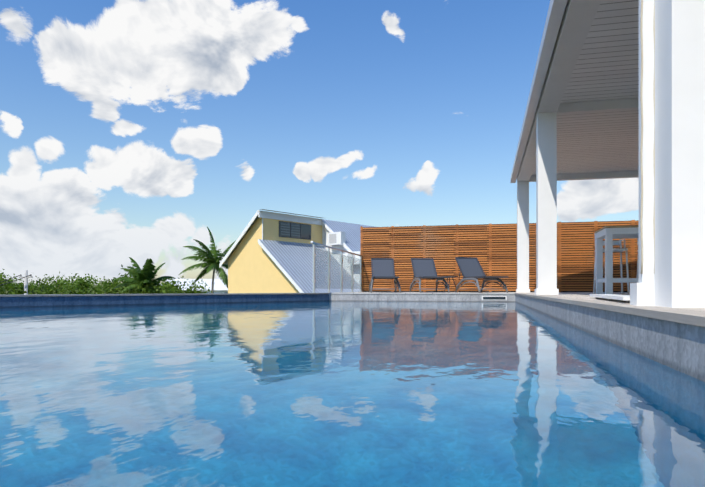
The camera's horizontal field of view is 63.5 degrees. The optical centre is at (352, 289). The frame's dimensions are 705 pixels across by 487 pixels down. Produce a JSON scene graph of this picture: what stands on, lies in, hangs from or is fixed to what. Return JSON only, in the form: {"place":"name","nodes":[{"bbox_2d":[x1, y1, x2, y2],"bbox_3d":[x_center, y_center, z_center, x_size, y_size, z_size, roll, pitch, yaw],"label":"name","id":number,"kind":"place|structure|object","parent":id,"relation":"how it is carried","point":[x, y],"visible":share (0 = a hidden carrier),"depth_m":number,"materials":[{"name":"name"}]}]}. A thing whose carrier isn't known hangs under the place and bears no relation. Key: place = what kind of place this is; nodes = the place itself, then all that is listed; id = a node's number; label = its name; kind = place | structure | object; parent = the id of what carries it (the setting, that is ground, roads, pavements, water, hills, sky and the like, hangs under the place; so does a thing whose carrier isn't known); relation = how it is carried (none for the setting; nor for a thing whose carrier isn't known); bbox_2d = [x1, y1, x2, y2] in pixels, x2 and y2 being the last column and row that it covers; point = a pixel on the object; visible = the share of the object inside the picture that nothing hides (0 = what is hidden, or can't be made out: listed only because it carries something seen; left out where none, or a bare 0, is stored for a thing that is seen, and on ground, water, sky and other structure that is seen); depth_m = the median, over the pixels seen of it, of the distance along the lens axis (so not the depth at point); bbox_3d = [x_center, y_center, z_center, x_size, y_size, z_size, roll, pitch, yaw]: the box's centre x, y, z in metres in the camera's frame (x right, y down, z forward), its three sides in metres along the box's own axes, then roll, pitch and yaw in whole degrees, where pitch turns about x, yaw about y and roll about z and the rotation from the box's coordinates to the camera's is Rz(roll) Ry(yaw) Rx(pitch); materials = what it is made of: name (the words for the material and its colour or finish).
{"place":"outdoors","nodes":[
{"label":"outdoors","id":0,"kind":"place"},
{"bbox_2d":[0,278,36,294],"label":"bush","id":1,"kind":"object","parent":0,"point":[2,292],"visible":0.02,"depth_m":34.41,"materials":[{"name":"green plant"}]},
{"bbox_2d":[19,270,32,294],"bbox_3d":[-19.285,2.578,33.628,0.900,7.410,0.320,0,0,13],"label":"utility pole","id":2,"kind":"object","parent":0,"point":[26,281],"visible":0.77,"depth_m":33.55,"materials":[{"name":"grey metal"}]},
{"bbox_2d":[0,275,29,284],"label":"utility wire","id":3,"kind":"object","parent":2,"relation":"attached to","point":[14,280],"visible":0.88,"depth_m":33.29,"materials":[{"name":"grey metal"}]},
{"bbox_2d":[167,279,227,292],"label":"distant white house roof","id":4,"kind":"structure","parent":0,"point":[220,286],"depth_m":87.55,"materials":[{"name":"clear metal"}]},
{"bbox_2d":[228,217,359,292],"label":"neighbour house walls","id":5,"kind":"structure","parent":0,"point":[253,267],"depth_m":26.44,"materials":[{"name":"yellow paint"}]},
{"bbox_2d":[219,210,359,292],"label":"roof trim","id":6,"kind":"structure","parent":5,"relation":"attached to","point":[294,230],"depth_m":27.22,"materials":[{"name":"white paint"}]},
{"bbox_2d":[223,209,373,292],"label":"roof","id":7,"kind":"structure","parent":5,"relation":"on","point":[294,260],"depth_m":26.51,"materials":[{"name":"grey metal"}]},
{"bbox_2d":[0,0,638,289],"label":"sky","id":8,"kind":"structure","parent":0,"point":[134,129],"materials":[{"name":"blue"}]},
{"bbox_2d":[0,294,704,381],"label":"pool shell","id":9,"kind":"object","parent":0,"point":[677,346],"visible":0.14,"depth_m":4.41},
{"bbox_2d":[0,293,514,296],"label":"pool coping","id":10,"kind":"object","parent":9,"relation":"on","point":[32,295],"visible":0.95,"depth_m":11.44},
{"bbox_2d":[0,301,704,486],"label":"pool water","id":11,"kind":"structure","parent":9,"relation":"in","point":[380,394],"depth_m":1.45,"materials":[{"name":"teal liquid"}]},
{"bbox_2d":[482,296,506,299],"bbox_3d":[3.185,0.198,12.796,0.550,0.100,0.019,0,0,13],"label":"skimmer","id":12,"kind":"object","parent":9,"relation":"attached to","point":[494,297],"visible":1,"depth_m":12.79,"materials":[{"name":"white paint"}]},
{"bbox_2d":[531,0,638,174],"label":"ceiling","id":13,"kind":"structure","parent":0,"point":[606,66],"depth_m":8.50,"materials":[{"name":"white wood"}]},
{"bbox_3d":[-0.059,3.198,7.237,21.503,6.168,22.100,0,0,13],"label":"terrace structure","id":14,"kind":"object","parent":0,"visible":0},
{"bbox_2d":[333,292,704,326],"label":"pool deck","id":15,"kind":"structure","parent":14,"relation":"on","point":[694,316],"depth_m":2.90,"materials":[{"name":"white concrete"}]},
{"bbox_2d":[311,241,361,292],"bbox_3d":[-0.323,-0.510,15.567,0.080,1.186,5.356,0,0,13],"label":"fence","id":16,"kind":"object","parent":15,"relation":"on","point":[329,281],"visible":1,"depth_m":15.03,"materials":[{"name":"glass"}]},
{"bbox_2d":[369,258,400,292],"bbox_3d":[0.821,-0.376,14.809,0.753,0.952,1.792,0,0,0],"label":"sun lounger","id":17,"kind":"object","parent":15,"relation":"on","point":[382,268],"visible":1,"depth_m":15.31,"materials":[{"name":"grey fabric"}]},
{"bbox_2d":[409,258,449,292],"bbox_3d":[1.964,-0.376,14.730,0.753,0.952,1.792,0,0,-4],"label":"sun lounger","id":18,"kind":"object","parent":15,"relation":"on","point":[424,268],"visible":0.98,"depth_m":15.19,"materials":[{"name":"grey fabric"}]},
{"bbox_2d":[444,276,457,291],"bbox_3d":[2.556,-0.128,14.921,0.420,0.428,0.420,0,0,13],"label":"side table","id":19,"kind":"object","parent":15,"relation":"on","point":[449,281],"visible":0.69,"depth_m":14.84,"materials":[{"name":"grey"}]},
{"bbox_2d":[455,257,508,292],"bbox_3d":[3.215,-0.376,14.362,0.753,0.952,1.792,0,0,-12],"label":"sun lounger","id":20,"kind":"object","parent":15,"relation":"on","point":[470,268],"visible":0.98,"depth_m":14.78,"materials":[{"name":"grey fabric"}]},
{"bbox_2d":[360,220,638,291],"bbox_3d":[6.077,-0.968,16.900,11.940,2.100,0.112,0,0,13],"label":"slat fence","id":21,"kind":"object","parent":15,"relation":"on","point":[492,248],"visible":0.52,"depth_m":17.34,"materials":[{"name":"brown wood"}]},
{"bbox_2d":[589,294,629,302],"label":"step","id":22,"kind":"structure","parent":15,"relation":"on","point":[612,297],"depth_m":3.92,"materials":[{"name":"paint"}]},
{"bbox_2d":[516,0,704,307],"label":"veranda columns","id":23,"kind":"structure","parent":15,"relation":"on","point":[679,191],"depth_m":2.58,"materials":[{"name":"white paint"}]},
{"bbox_2d":[517,0,638,181],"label":"veranda beams","id":24,"kind":"structure","parent":23,"relation":"on","point":[577,21],"depth_m":8.02,"materials":[{"name":"white paint"}]},
{"bbox_2d":[510,0,566,182],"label":"veranda roof","id":25,"kind":"structure","parent":24,"relation":"on","point":[555,13],"depth_m":7.43,"materials":[{"name":"white metal"}]},
{"bbox_2d":[630,0,653,305],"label":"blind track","id":26,"kind":"structure","parent":24,"relation":"attached to","point":[642,292],"depth_m":2.85,"materials":[{"name":"white metal"}]},
{"bbox_2d":[640,0,654,273],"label":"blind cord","id":27,"kind":"object","parent":24,"relation":"attached to","point":[642,137],"visible":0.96,"depth_m":2.85,"materials":[{"name":"fabric"}]},
{"bbox_2d":[593,233,629,293],"bbox_3d":[4.611,-0.478,10.172,0.508,1.123,0.550,0,0,13],"label":"bar stool","id":28,"kind":"object","parent":15,"relation":"on","point":[620,249],"visible":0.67,"depth_m":10.31,"materials":[{"name":"grey metal"}]},
{"bbox_2d":[595,225,638,293],"bbox_3d":[5.074,-0.468,9.429,1.824,1.100,0.924,0,0,13],"label":"bar table","id":29,"kind":"object","parent":15,"relation":"on","point":[608,234],"visible":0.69,"depth_m":9.19,"materials":[{"name":"painted metal"}]},
{"bbox_2d":[637,238,638,277],"bbox_3d":[5.312,-0.478,10.009,0.508,1.123,0.550,0,0,13],"label":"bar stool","id":30,"kind":"object","parent":15,"relation":"on","point":[638,258],"visible":0.1,"depth_m":10.25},
{"label":"ground","id":31,"kind":"structure","parent":0,"visible":0},
{"bbox_2d":[0,269,32,292],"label":"bush","id":32,"kind":"object","parent":31,"relation":"on","point":[2,274],"visible":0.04,"depth_m":40.97,"materials":[{"name":"green plant"}]},
{"bbox_2d":[0,277,64,294],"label":"bush","id":33,"kind":"object","parent":31,"relation":"on","point":[19,286],"visible":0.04,"depth_m":34.66,"materials":[{"name":"green plant"}]},
{"bbox_2d":[9,272,78,290],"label":"bush","id":34,"kind":"object","parent":31,"relation":"on","point":[53,277],"depth_m":45.11,"materials":[{"name":"green plant"}]},
{"bbox_2d":[1,274,90,294],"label":"bush","id":35,"kind":"object","parent":31,"relation":"on","point":[50,288],"visible":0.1,"depth_m":32.21,"materials":[{"name":"green plant"}]},
{"bbox_2d":[4,273,99,293],"bbox_3d":[-19.598,2.593,39.736,7.647,7.510,8.519,0,0,13],"label":"bush","id":36,"kind":"object","parent":31,"relation":"on","point":[82,283],"visible":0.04,"depth_m":39.35,"materials":[{"name":"green plant"}]},
{"bbox_2d":[28,282,82,294],"bbox_3d":[-15.894,2.933,33.533,6.502,6.808,5.818,0,0,13],"label":"bush","id":37,"kind":"object","parent":31,"relation":"on","point":[47,283],"depth_m":32.77,"materials":[{"name":"green plant"}]},
{"bbox_2d":[62,275,103,292],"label":"bush","id":38,"kind":"object","parent":31,"relation":"on","point":[92,281],"depth_m":44.15,"materials":[{"name":"green plant"}]},
{"bbox_2d":[72,275,138,293],"bbox_3d":[-15.025,2.719,35.268,5.653,7.235,6.705,0,0,13],"label":"bush","id":39,"kind":"object","parent":31,"relation":"on","point":[107,290],"visible":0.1,"depth_m":35.28,"materials":[{"name":"green plant"}]},
{"bbox_2d":[83,264,175,293],"bbox_3d":[-15.670,2.314,39.712,8.212,8.082,7.450,0,0,13],"label":"bush","id":40,"kind":"object","parent":31,"relation":"on","point":[123,281],"visible":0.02,"depth_m":39.09,"materials":[{"name":"green plant"}]},
{"bbox_2d":[109,282,177,293],"bbox_3d":[-12.050,2.830,32.645,5.642,6.982,5.974,0,0,13],"label":"bush","id":41,"kind":"object","parent":31,"relation":"on","point":[146,289],"visible":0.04,"depth_m":32.16,"materials":[{"name":"green plant"}]},
{"bbox_2d":[112,257,175,293],"bbox_3d":[-12.077,2.227,32.723,2.584,8.202,3.315,0,0,13],"label":"palm","id":42,"kind":"object","parent":31,"relation":"on","point":[145,275],"depth_m":32.39,"materials":[{"name":"green plant"}]},
{"bbox_2d":[126,276,198,293],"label":"bush","id":43,"kind":"object","parent":31,"relation":"on","point":[168,285],"visible":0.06,"depth_m":40.59,"materials":[{"name":"green plant"}]},
{"bbox_2d":[162,286,211,293],"bbox_3d":[-10.546,3.049,36.633,4.583,6.568,4.956,0,0,13],"label":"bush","id":44,"kind":"object","parent":31,"relation":"on","point":[188,292],"depth_m":35.97,"materials":[{"name":"green plant"}]},
{"bbox_2d":[176,276,214,293],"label":"bush","id":45,"kind":"object","parent":31,"relation":"on","point":[195,286],"visible":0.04,"depth_m":42.62,"materials":[{"name":"green plant"}]},
{"bbox_2d":[179,227,234,292],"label":"palm","id":46,"kind":"object","parent":31,"relation":"on","point":[211,259],"depth_m":44.48,"materials":[{"name":"green plant"}]}
]}

